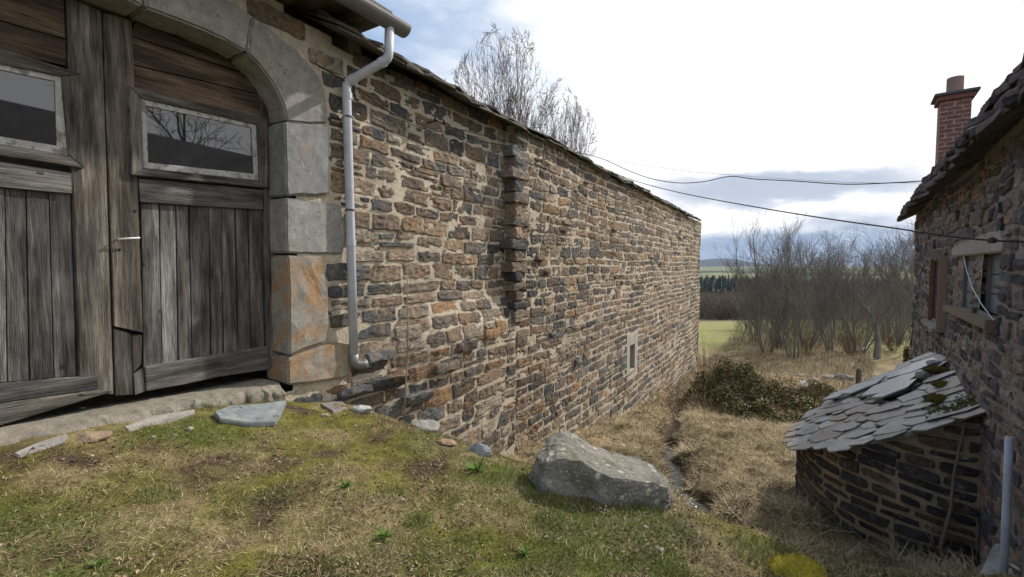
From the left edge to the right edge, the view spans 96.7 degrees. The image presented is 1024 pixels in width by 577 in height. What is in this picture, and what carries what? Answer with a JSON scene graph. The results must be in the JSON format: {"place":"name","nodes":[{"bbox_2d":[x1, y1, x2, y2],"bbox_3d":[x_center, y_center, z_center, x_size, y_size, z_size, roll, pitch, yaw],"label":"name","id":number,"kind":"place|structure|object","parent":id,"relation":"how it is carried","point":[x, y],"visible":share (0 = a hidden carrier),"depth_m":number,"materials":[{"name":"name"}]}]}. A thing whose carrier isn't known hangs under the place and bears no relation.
{"place":"outdoors","nodes":[
{"label":"outdoors","id":0,"kind":"place"},
{"bbox_2d":[0,266,1016,576],"bbox_3d":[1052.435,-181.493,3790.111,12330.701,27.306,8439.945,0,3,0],"label":"ground","id":1,"kind":"structure","parent":0,"point":[708,330],"depth_m":3.26,"materials":[{"name":"plant"}]},
{"bbox_2d":[14,434,66,457],"bbox_3d":[-3.446,1.167,3.345,0.104,0.081,0.330,0,3,9],"label":"stone slab","id":2,"kind":"object","parent":1,"relation":"on","point":[55,441],"depth_m":3.33,"materials":[{"name":"stone"}]},
{"bbox_2d":[77,431,112,442],"bbox_3d":[-3.273,1.153,3.553,0.264,0.051,0.172,0,3,0],"label":"stone","id":3,"kind":"object","parent":1,"relation":"on","point":[93,436],"visible":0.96,"depth_m":3.53,"materials":[{"name":"stone"}]},
{"bbox_2d":[85,556,109,567],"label":"weed","id":4,"kind":"object","parent":1,"relation":"on","point":[96,563],"visible":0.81,"depth_m":2.33,"materials":[{"name":"green plant"}]},
{"bbox_2d":[119,436,145,452],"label":"grass tuft","id":5,"kind":"object","parent":1,"relation":"on","point":[133,441],"visible":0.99,"depth_m":3.54,"materials":[{"name":"plant"}]},
{"bbox_2d":[130,480,185,504],"bbox_3d":[-2.305,1.331,2.978,0.310,0.146,0.294,0,3,0],"label":"grass tuft","id":6,"kind":"object","parent":1,"relation":"on","point":[159,490],"visible":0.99,"depth_m":2.97,"materials":[{"name":"plant"}]},
{"bbox_2d":[125,409,194,431],"bbox_3d":[-3.122,1.169,4.039,0.188,0.070,0.611,1,3,20],"label":"stone slab","id":7,"kind":"object","parent":1,"relation":"on","point":[161,419],"depth_m":4.01,"materials":[{"name":"stone"}]},
{"bbox_2d":[194,393,226,411],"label":"grass tuft","id":8,"kind":"object","parent":1,"relation":"on","point":[210,407],"visible":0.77,"depth_m":4.41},
{"bbox_2d":[214,400,285,426],"bbox_3d":[-2.488,1.235,4.500,0.458,0.181,0.745,2,4,36],"label":"stone slab","id":9,"kind":"object","parent":1,"relation":"on","point":[269,414],"depth_m":4.39,"materials":[{"name":"stone"}]},
{"bbox_2d":[257,485,287,504],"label":"grass tuft","id":10,"kind":"object","parent":1,"relation":"on","point":[272,493],"visible":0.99,"depth_m":3.16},
{"bbox_2d":[320,401,346,413],"bbox_3d":[-2.136,1.420,5.448,0.292,0.196,0.984,-1,3,-26],"label":"stone slab","id":11,"kind":"object","parent":1,"relation":"on","point":[329,407],"depth_m":5.31,"materials":[{"name":"stone"}]},
{"bbox_2d":[339,478,353,487],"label":"weed","id":12,"kind":"object","parent":1,"relation":"on","point":[346,483],"visible":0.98,"depth_m":3.42,"materials":[{"name":"green plant"}]},
{"bbox_2d":[0,0,701,455],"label":"stone barn","id":13,"kind":"structure","parent":1,"relation":"on","point":[194,190],"depth_m":5.33,"materials":[{"name":"stone"}]},
{"bbox_2d":[0,0,112,424],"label":"door leaf","id":14,"kind":"structure","parent":13,"relation":"in","point":[50,114],"depth_m":3.74,"materials":[{"name":"grey wood"}]},
{"bbox_2d":[101,13,278,395],"bbox_3d":[-3.174,-0.872,4.699,0.127,3.692,1.578,2,3,30],"label":"door leaf","id":15,"kind":"structure","parent":13,"relation":"in","point":[209,123],"depth_m":4.54,"materials":[{"name":"grey wood"}]},
{"bbox_2d":[427,117,445,126],"bbox_3d":[-1.171,-2.560,7.008,0.310,0.083,0.209,0,3,0],"label":"cable bracket","id":16,"kind":"object","parent":13,"relation":"attached to","point":[436,120],"visible":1,"depth_m":7.03,"materials":[{"name":"metal"}]},
{"bbox_2d":[318,65,921,184],"bbox_3d":[1.599,-2.451,8.534,7.731,1.799,6.446,0,3,0],"label":"power cable","id":17,"kind":"object","parent":13,"relation":"attached to","point":[611,162],"visible":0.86,"depth_m":7.09,"materials":[{"name":"black rubber"}]},
{"bbox_2d":[626,331,637,375],"bbox_3d":[4.002,2.242,15.935,0.435,1.383,1.272,2,3,32],"label":"slit window","id":18,"kind":"structure","parent":13,"relation":"in","point":[632,339],"depth_m":16.07,"materials":[{"name":"stone"}]},
{"bbox_2d":[448,131,1023,242],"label":"power cable","id":19,"kind":"object","parent":13,"relation":"attached to","point":[817,216],"visible":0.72,"depth_m":4.83,"materials":[{"name":"black rubber"}]},
{"bbox_2d":[987,237,996,242],"bbox_3d":[3.709,-0.375,3.516,0.040,0.052,0.044,0,3,0],"label":"cable clamp","id":20,"kind":"object","parent":19,"relation":"attached to","point":[991,240],"visible":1,"depth_m":3.50,"materials":[{"name":"metal"}]},
{"bbox_2d":[350,405,371,413],"bbox_3d":[-1.751,1.409,5.287,0.236,0.119,0.158,0,3,0],"label":"stone","id":21,"kind":"object","parent":1,"relation":"on","point":[365,409],"visible":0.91,"depth_m":5.25,"materials":[{"name":"stone"}]},
{"bbox_2d":[371,526,394,542],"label":"weed","id":22,"kind":"object","parent":1,"relation":"on","point":[382,533],"visible":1,"depth_m":2.82,"materials":[{"name":"green plant"}]},
{"bbox_2d":[376,480,411,499],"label":"grass tuft","id":23,"kind":"object","parent":1,"relation":"on","point":[396,488],"visible":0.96,"depth_m":3.43,"materials":[{"name":"plant"}]},
{"bbox_2d":[376,265,430,415],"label":"sapling","id":24,"kind":"object","parent":1,"relation":"on","point":[407,344],"visible":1,"depth_m":6.28,"materials":[{"name":"brown plant"}]},
{"bbox_2d":[404,506,435,527],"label":"grass tuft","id":25,"kind":"object","parent":1,"relation":"on","point":[423,518],"visible":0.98,"depth_m":2.99,"materials":[{"name":"plant"}]},
{"bbox_2d":[412,420,439,432],"bbox_3d":[-1.093,1.759,5.769,0.368,0.149,0.264,0,3,0],"label":"stone","id":26,"kind":"object","parent":1,"relation":"on","point":[431,426],"visible":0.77,"depth_m":5.72,"materials":[{"name":"stone"}]},
{"bbox_2d":[437,439,455,445],"bbox_3d":[-0.649,1.518,4.508,0.196,0.060,0.164,0,3,0],"label":"stone","id":27,"kind":"object","parent":1,"relation":"on","point":[447,442],"visible":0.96,"depth_m":4.46,"materials":[{"name":"stone"}]},
{"bbox_2d":[461,457,485,471],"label":"weed","id":28,"kind":"object","parent":1,"relation":"on","point":[474,467],"visible":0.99,"depth_m":3.91,"materials":[{"name":"green plant"}]},
{"bbox_2d":[468,442,491,456],"bbox_3d":[-0.315,1.579,4.449,0.243,0.168,0.151,0,3,0],"label":"stone","id":29,"kind":"object","parent":1,"relation":"on","point":[481,449],"visible":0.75,"depth_m":4.40,"materials":[{"name":"stone"}]},
{"bbox_2d":[0,405,974,576],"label":"lawn grass","id":30,"kind":"structure","parent":1,"relation":"on","point":[478,535],"depth_m":2.87,"materials":[{"name":"plant"}]},
{"bbox_2d":[444,22,566,141],"bbox_3d":[-0.473,-4.174,22.536,6.968,17.420,6.056,2,3,31],"label":"bare tree","id":31,"kind":"object","parent":1,"relation":"on","point":[508,108],"visible":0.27,"depth_m":21.23,"materials":[{"name":"brown plant"}]},
{"bbox_2d":[0,403,1017,576],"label":"leaf litter","id":32,"kind":"object","parent":1,"relation":"on","point":[119,558],"visible":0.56,"depth_m":3.08,"materials":[{"name":"plant"}]},
{"bbox_2d":[0,407,1020,576],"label":"ground herbs","id":33,"kind":"object","parent":1,"relation":"on","point":[245,571],"visible":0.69,"depth_m":2.85,"materials":[{"name":"green plant"}]},
{"bbox_2d":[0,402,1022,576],"bbox_3d":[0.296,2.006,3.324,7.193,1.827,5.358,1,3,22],"label":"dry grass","id":34,"kind":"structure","parent":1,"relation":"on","point":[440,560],"depth_m":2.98,"materials":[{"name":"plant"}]},
{"bbox_2d":[515,543,532,557],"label":"weed","id":35,"kind":"object","parent":1,"relation":"on","point":[523,550],"visible":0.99,"depth_m":2.76,"materials":[{"name":"green plant"}]},
{"bbox_2d":[526,484,559,499],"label":"grass tuft","id":36,"kind":"object","parent":1,"relation":"on","point":[533,492],"visible":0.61,"depth_m":3.52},
{"bbox_2d":[535,505,566,531],"bbox_3d":[0.273,1.567,3.127,0.246,0.099,0.260,1,3,16],"label":"grass tuft","id":37,"kind":"object","parent":1,"relation":"on","point":[543,511],"visible":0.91,"depth_m":3.12,"materials":[{"name":"plant"}]},
{"bbox_2d":[517,78,599,157],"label":"bare tree","id":38,"kind":"object","parent":1,"relation":"on","point":[572,131],"visible":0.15,"depth_m":27.71,"materials":[{"name":"grey plant"}]},
{"bbox_2d":[570,495,600,511],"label":"grass tuft","id":39,"kind":"object","parent":1,"relation":"on","point":[586,501],"visible":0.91,"depth_m":3.40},
{"bbox_2d":[529,431,672,509],"bbox_3d":[0.733,1.574,3.757,1.184,0.574,0.697,0,3,0],"label":"boulder","id":40,"kind":"object","parent":1,"relation":"on","point":[567,463],"visible":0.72,"depth_m":3.52,"materials":[{"name":"stone"}]},
{"bbox_2d":[608,500,637,514],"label":"grass tuft","id":41,"kind":"object","parent":1,"relation":"on","point":[626,508],"visible":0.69,"depth_m":3.39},
{"bbox_2d":[633,499,663,515],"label":"grass tuft","id":42,"kind":"object","parent":1,"relation":"on","point":[653,508],"visible":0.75,"depth_m":3.42,"materials":[{"name":"plant"}]},
{"bbox_2d":[691,332,719,376],"bbox_3d":[9.931,3.369,23.636,1.807,2.631,1.304,-2,3,-32],"label":"shrub","id":43,"kind":"object","parent":1,"relation":"on","point":[704,354],"visible":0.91,"depth_m":23.70,"materials":[{"name":"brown plant"}]},
{"bbox_2d":[628,409,797,523],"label":"bank plants","id":44,"kind":"object","parent":1,"relation":"on","point":[748,503],"visible":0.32,"depth_m":8.83,"materials":[{"name":"brown plant"}]},
{"bbox_2d":[707,299,736,319],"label":"shrub","id":45,"kind":"object","parent":1,"relation":"on","point":[718,305],"visible":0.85,"depth_m":79.20,"materials":[{"name":"brown plant"}]},
{"bbox_2d":[724,475,740,518],"bbox_3d":[2.584,2.623,5.340,0.189,0.926,0.012,0,3,0],"label":"bramble cane","id":46,"kind":"object","parent":1,"relation":"on","point":[732,498],"visible":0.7,"depth_m":5.33,"materials":[{"name":"brown plant"}]},
{"bbox_2d":[729,325,743,347],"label":"shrub","id":47,"kind":"object","parent":1,"relation":"on","point":[733,338],"visible":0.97,"depth_m":36.01,"materials":[{"name":"brown plant"}]},
{"bbox_2d":[730,280,761,328],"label":"bare tree","id":48,"kind":"object","parent":1,"relation":"on","point":[743,302],"visible":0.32,"depth_m":52.47,"materials":[{"name":"brown plant"}]},
{"bbox_2d":[726,256,780,339],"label":"bare tree","id":49,"kind":"object","parent":1,"relation":"on","point":[762,302],"visible":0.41,"depth_m":40.12,"materials":[{"name":"brown plant"}]},
{"bbox_2d":[668,346,844,423],"bbox_3d":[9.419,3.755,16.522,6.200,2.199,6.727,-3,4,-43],"label":"bush","id":50,"kind":"object","parent":1,"relation":"on","point":[809,403],"visible":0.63,"depth_m":16.11,"materials":[{"name":"green plant"}]},
{"bbox_2d":[639,336,875,417],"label":"dry grass","id":51,"kind":"structure","parent":1,"relation":"on","point":[813,370],"depth_m":27.17,"materials":[{"name":"plant"}]},
{"bbox_2d":[723,529,800,574],"bbox_3d":[1.657,1.719,2.974,0.530,0.138,0.540,0,3,0],"label":"grass tuft","id":52,"kind":"object","parent":1,"relation":"on","point":[756,549],"visible":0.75,"depth_m":3.03,"materials":[{"name":"plant"}]},
{"bbox_2d":[748,325,776,357],"bbox_3d":[17.262,3.544,31.512,1.315,2.654,1.823,0,3,9],"label":"shrub","id":53,"kind":"object","parent":1,"relation":"on","point":[762,354],"visible":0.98,"depth_m":31.46,"materials":[{"name":"brown plant"}]},
{"bbox_2d":[713,211,818,353],"bbox_3d":[17.934,-0.524,32.315,4.793,10.744,6.148,-3,4,-43],"label":"bare tree","id":54,"kind":"object","parent":1,"relation":"on","point":[757,315],"visible":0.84,"depth_m":32.65,"materials":[{"name":"brown plant"}]},
{"bbox_2d":[744,240,811,327],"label":"bare tree","id":55,"kind":"object","parent":1,"relation":"on","point":[770,268],"visible":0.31,"depth_m":56.03,"materials":[{"name":"brown plant"}]},
{"bbox_2d":[767,324,792,349],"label":"shrub","id":56,"kind":"object","parent":1,"relation":"on","point":[780,342],"visible":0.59,"depth_m":35.20,"materials":[{"name":"brown plant"}]},
{"bbox_2d":[740,211,820,343],"bbox_3d":[22.372,-0.800,37.465,6.148,11.106,7.729,0,3,7],"label":"bare tree","id":57,"kind":"object","parent":1,"relation":"on","point":[781,277],"visible":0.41,"depth_m":38.13,"materials":[{"name":"brown plant"}]},
{"bbox_2d":[743,239,818,328],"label":"bare tree","id":58,"kind":"object","parent":1,"relation":"on","point":[772,280],"visible":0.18,"depth_m":48.47,"materials":[{"name":"brown plant"}]},
{"bbox_2d":[733,208,834,358],"bbox_3d":[18.367,-0.343,30.928,4.661,10.447,5.978,0,3,-1],"label":"bare tree","id":59,"kind":"object","parent":1,"relation":"on","point":[797,310],"visible":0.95,"depth_m":30.81,"materials":[{"name":"brown plant"}]},
{"bbox_2d":[767,551,828,576],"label":"moss cushion","id":60,"kind":"object","parent":1,"relation":"on","point":[799,565],"visible":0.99,"depth_m":2.78,"materials":[{"name":"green plant"}]},
{"bbox_2d":[700,273,910,295],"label":"conifer wood","id":61,"kind":"object","parent":1,"relation":"on","point":[714,284],"visible":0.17,"depth_m":267.85,"materials":[{"name":"green plant"}]},
{"bbox_2d":[773,235,837,324],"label":"bare tree","id":62,"kind":"object","parent":1,"relation":"on","point":[815,285],"visible":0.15,"depth_m":50.12,"materials":[{"name":"brown plant"}]},
{"bbox_2d":[699,283,912,319],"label":"brushwood","id":63,"kind":"object","parent":1,"relation":"on","point":[706,298],"visible":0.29,"depth_m":83.05,"materials":[{"name":"brown plant"}]},
{"bbox_2d":[792,330,820,355],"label":"shrub","id":64,"kind":"object","parent":1,"relation":"on","point":[806,344],"visible":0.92,"depth_m":32.66,"materials":[{"name":"brown plant"}]},
{"bbox_2d":[805,378,819,381],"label":"stone","id":65,"kind":"object","parent":1,"relation":"on","point":[811,379],"visible":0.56,"depth_m":22.70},
{"bbox_2d":[766,219,864,346],"bbox_3d":[24.270,-0.422,35.828,7.352,10.350,6.753,-2,4,-34],"label":"bare tree","id":66,"kind":"object","parent":1,"relation":"on","point":[827,294],"visible":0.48,"depth_m":35.48,"materials":[{"name":"brown plant"}]},
{"bbox_2d":[781,230,856,322],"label":"bare tree","id":67,"kind":"object","parent":1,"relation":"on","point":[831,260],"visible":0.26,"depth_m":51.89,"materials":[{"name":"brown plant"}]},
{"bbox_2d":[730,305,911,346],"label":"undergrowth","id":68,"kind":"object","parent":1,"relation":"on","point":[860,322],"visible":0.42,"depth_m":42.27,"materials":[{"name":"brown plant"}]},
{"bbox_2d":[783,226,861,351],"bbox_3d":[23.473,0.049,34.671,5.449,9.523,4.248,-2,4,-37],"label":"bare tree","id":69,"kind":"object","parent":1,"relation":"on","point":[814,307],"visible":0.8,"depth_m":34.15,"materials":[{"name":"brown plant"}]},
{"bbox_2d":[819,338,836,365],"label":"shrub","id":70,"kind":"object","parent":1,"relation":"on","point":[827,353],"visible":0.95,"depth_m":28.60,"materials":[{"name":"brown plant"}]},
{"bbox_2d":[822,374,835,378],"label":"stone","id":71,"kind":"object","parent":1,"relation":"on","point":[833,376],"visible":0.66,"depth_m":23.69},
{"bbox_2d":[813,230,850,320],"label":"bare tree","id":72,"kind":"object","parent":1,"relation":"on","point":[827,263],"visible":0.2,"depth_m":61.61,"materials":[{"name":"brown plant"}]},
{"bbox_2d":[805,228,859,336],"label":"bare tree","id":73,"kind":"object","parent":1,"relation":"on","point":[831,273],"visible":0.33,"depth_m":41.98,"materials":[{"name":"brown plant"}]},
{"bbox_2d":[806,233,876,337],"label":"bare tree","id":74,"kind":"object","parent":1,"relation":"on","point":[865,251],"visible":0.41,"depth_m":41.37,"materials":[{"name":"brown plant"}]},
{"bbox_2d":[835,373,854,379],"bbox_3d":[17.220,4.572,23.509,0.823,0.309,0.671,0,3,0],"label":"stone","id":75,"kind":"object","parent":1,"relation":"on","point":[844,375],"visible":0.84,"depth_m":23.41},
{"bbox_2d":[817,529,878,558],"bbox_3d":[3.418,2.606,4.638,0.648,0.309,0.014,0,3,0],"label":"bramble cane","id":76,"kind":"object","parent":1,"relation":"on","point":[856,534],"visible":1,"depth_m":4.63,"materials":[{"name":"brown plant"}]},
{"bbox_2d":[838,330,865,355],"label":"shrub","id":77,"kind":"object","parent":1,"relation":"on","point":[848,350],"visible":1,"depth_m":32.79,"materials":[{"name":"brown plant"}]},
{"bbox_2d":[792,222,914,358],"bbox_3d":[26.321,-0.094,32.279,6.516,9.750,11.290,0,3,-9],"label":"bare tree","id":78,"kind":"object","parent":1,"relation":"on","point":[877,345],"visible":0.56,"depth_m":31.32,"materials":[{"name":"brown plant"}]},
{"bbox_2d":[823,233,885,323],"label":"bare tree","id":79,"kind":"object","parent":1,"relation":"on","point":[858,303],"visible":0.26,"depth_m":59.87,"materials":[{"name":"brown plant"}]},
{"bbox_2d":[855,368,861,383],"bbox_3d":[16.652,4.288,21.866,0.225,0.921,0.225,1,3,22],"label":"fence post","id":80,"kind":"object","parent":1,"relation":"on","point":[858,379],"visible":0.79,"depth_m":21.78,"materials":[{"name":"wood"}]},
{"bbox_2d":[823,236,913,353],"bbox_3d":[26.079,0.358,32.994,6.193,8.719,5.689,-3,4,-43],"label":"bare tree","id":81,"kind":"object","parent":1,"relation":"on","point":[853,304],"visible":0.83,"depth_m":33.11,"materials":[{"name":"brown plant"}]},
{"bbox_2d":[844,221,903,329],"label":"bare tree","id":82,"kind":"object","parent":1,"relation":"on","point":[871,267],"visible":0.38,"depth_m":49.62,"materials":[{"name":"brown plant"}]},
{"bbox_2d":[841,223,914,332],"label":"bare tree","id":83,"kind":"object","parent":1,"relation":"on","point":[870,285],"visible":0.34,"depth_m":46.59,"materials":[{"name":"brown plant"}]},
{"bbox_2d":[782,352,985,567],"bbox_3d":[5.110,2.709,6.585,2.074,3.524,3.950,2,4,36],"label":"bread oven","id":84,"kind":"object","parent":1,"relation":"on","point":[869,469],"visible":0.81,"depth_m":5.31,"materials":[{"name":"stone"}]},
{"bbox_2d":[876,399,885,403],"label":"loose stone","id":85,"kind":"object","parent":84,"relation":"on","point":[880,401],"visible":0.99,"depth_m":6.23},
{"bbox_2d":[915,371,931,378],"bbox_3d":[5.721,1.202,6.316,0.198,0.101,0.312,3,4,43],"label":"loose stone","id":86,"kind":"object","parent":84,"relation":"on","point":[922,374],"visible":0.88,"depth_m":6.26,"materials":[{"name":"stone"}]},
{"bbox_2d":[926,360,942,364],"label":"loose stone","id":87,"kind":"object","parent":84,"relation":"on","point":[932,362],"visible":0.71,"depth_m":6.54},
{"bbox_2d":[922,392,947,403],"bbox_3d":[4.998,1.273,5.281,0.459,0.125,0.337,0,3,0],"label":"moss cushion","id":88,"kind":"object","parent":84,"relation":"on","point":[935,398],"visible":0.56,"depth_m":5.26,"materials":[{"name":"green plant"}]},
{"bbox_2d":[922,365,950,373],"bbox_3d":[5.935,1.122,6.319,0.410,0.129,0.307,0,3,0],"label":"moss cushion","id":89,"kind":"object","parent":84,"relation":"on","point":[938,369],"visible":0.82,"depth_m":6.28,"materials":[{"name":"green plant"}]},
{"bbox_2d":[930,379,951,386],"bbox_3d":[5.406,1.187,5.664,0.365,0.113,0.274,0,3,0],"label":"moss cushion","id":90,"kind":"object","parent":84,"relation":"on","point":[938,383],"visible":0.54,"depth_m":5.65,"materials":[{"name":"green plant"}]},
{"bbox_2d":[911,370,977,418],"bbox_3d":[5.220,1.269,5.528,0.470,0.361,1.892,2,4,37],"label":"roof moss","id":91,"kind":"object","parent":84,"relation":"on","point":[971,401],"visible":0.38,"depth_m":4.99,"materials":[{"name":"green plant"}]},
{"bbox_2d":[868,233,914,344],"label":"bare tree","id":92,"kind":"object","parent":1,"relation":"on","point":[892,267],"visible":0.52,"depth_m":37.80,"materials":[{"name":"brown plant"}]},
{"bbox_2d":[879,325,903,350],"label":"shrub","id":93,"kind":"object","parent":1,"relation":"on","point":[889,343],"visible":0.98,"depth_m":34.83,"materials":[{"name":"brown plant"}]},
{"bbox_2d":[870,226,914,320],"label":"bare tree","id":94,"kind":"object","parent":1,"relation":"on","point":[906,302],"visible":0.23,"depth_m":44.34,"materials":[{"name":"brown plant"}]},
{"bbox_2d":[874,193,914,347],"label":"bare tree","id":95,"kind":"object","parent":1,"relation":"on","point":[900,262],"visible":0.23,"depth_m":34.26,"materials":[{"name":"brown plant"}]},
{"bbox_2d":[894,219,915,325],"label":"bare tree","id":96,"kind":"object","parent":1,"relation":"on","point":[910,279],"visible":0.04,"depth_m":54.12,"materials":[{"name":"brown plant"}]},
{"bbox_2d":[876,541,977,568],"bbox_3d":[4.417,2.856,4.901,0.873,0.355,0.895,0,3,0],"label":"grass tuft","id":97,"kind":"object","parent":1,"relation":"on","point":[903,561],"visible":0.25,"depth_m":4.88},
{"bbox_2d":[925,422,979,566],"bbox_3d":[4.553,2.152,4.665,0.614,1.591,0.044,0,3,0],"label":"dead stem","id":98,"kind":"object","parent":1,"relation":"on","point":[946,526],"visible":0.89,"depth_m":4.67,"materials":[{"name":"brown plant"}]},
{"bbox_2d":[897,53,1023,576],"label":"stone house","id":99,"kind":"structure","parent":1,"relation":"on","point":[967,314],"depth_m":4.63,"materials":[{"name":"stone"}]},
{"bbox_2d":[610,160,869,182],"bbox_3d":[3.858,-2.230,8.431,0.009,1.416,5.806,-2,3,-34],"label":"telephone wire","id":100,"kind":"object","parent":99,"relation":"attached to","point":[755,176],"visible":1,"depth_m":7.77,"materials":[{"name":"black plastic"}]},
{"bbox_2d":[902,346,909,362],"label":"wall moss","id":101,"kind":"object","parent":99,"relation":"attached to","point":[905,355],"depth_m":10.43,"materials":[{"name":"green plant"}]},
{"bbox_2d":[933,262,946,324],"bbox_3d":[6.996,0.047,7.305,0.190,1.064,1.255,2,4,37],"label":"blocked window","id":102,"kind":"structure","parent":99,"relation":"in","point":[937,263],"depth_m":7.82,"materials":[{"name":"wood"}]},
{"bbox_2d":[962,255,986,307],"bbox_3d":[5.611,-0.070,5.456,0.190,0.647,0.771,2,4,37],"label":"blocked window","id":103,"kind":"structure","parent":99,"relation":"in","point":[969,260],"depth_m":5.73,"materials":[{"name":"concrete"}]},
{"bbox_2d":[984,253,1000,313],"bbox_3d":[4.833,-0.038,4.423,0.190,0.611,0.811,2,4,37],"label":"blocked window","id":104,"kind":"structure","parent":99,"relation":"in","point":[993,260],"depth_m":4.73,"materials":[{"name":"concrete"}]},
{"bbox_2d":[999,436,1013,574],"bbox_3d":[4.008,2.174,3.705,0.052,1.957,0.072,-1,3,-15],"label":"vertical pipe","id":105,"kind":"object","parent":99,"relation":"attached to","point":[1006,501],"visible":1,"depth_m":3.67,"materials":[{"name":"grey plastic"}]},
{"bbox_2d":[979,543,1013,575],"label":"leaning slate","id":106,"kind":"object","parent":1,"relation":"on","point":[991,563],"visible":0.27,"depth_m":3.87,"materials":[{"name":"stone"}]},
{"bbox_2d":[1009,562,1019,571],"bbox_3d":[4.041,2.238,3.643,0.034,0.052,0.155,0,3,5],"label":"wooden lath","id":107,"kind":"object","parent":1,"relation":"on","point":[1015,567],"visible":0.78,"depth_m":3.65,"materials":[{"name":"grey wood"}]},
{"bbox_2d":[660,447,708,512],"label":"stream water","id":108,"kind":"structure","parent":0,"point":[678,475],"depth_m":8.77,"materials":[{"name":"grey liquid"}]},
{"bbox_2d":[362,0,1023,265],"label":"sky","id":109,"kind":"structure","parent":0,"point":[840,91],"materials":[{"name":"white"}]},
{"bbox_2d":[700,258,780,266],"bbox_3d":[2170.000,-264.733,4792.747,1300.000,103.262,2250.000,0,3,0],"label":"hills","id":110,"kind":"structure","parent":0,"point":[710,263],"depth_m":4365.78,"materials":[{"name":"grey"}]}
]}

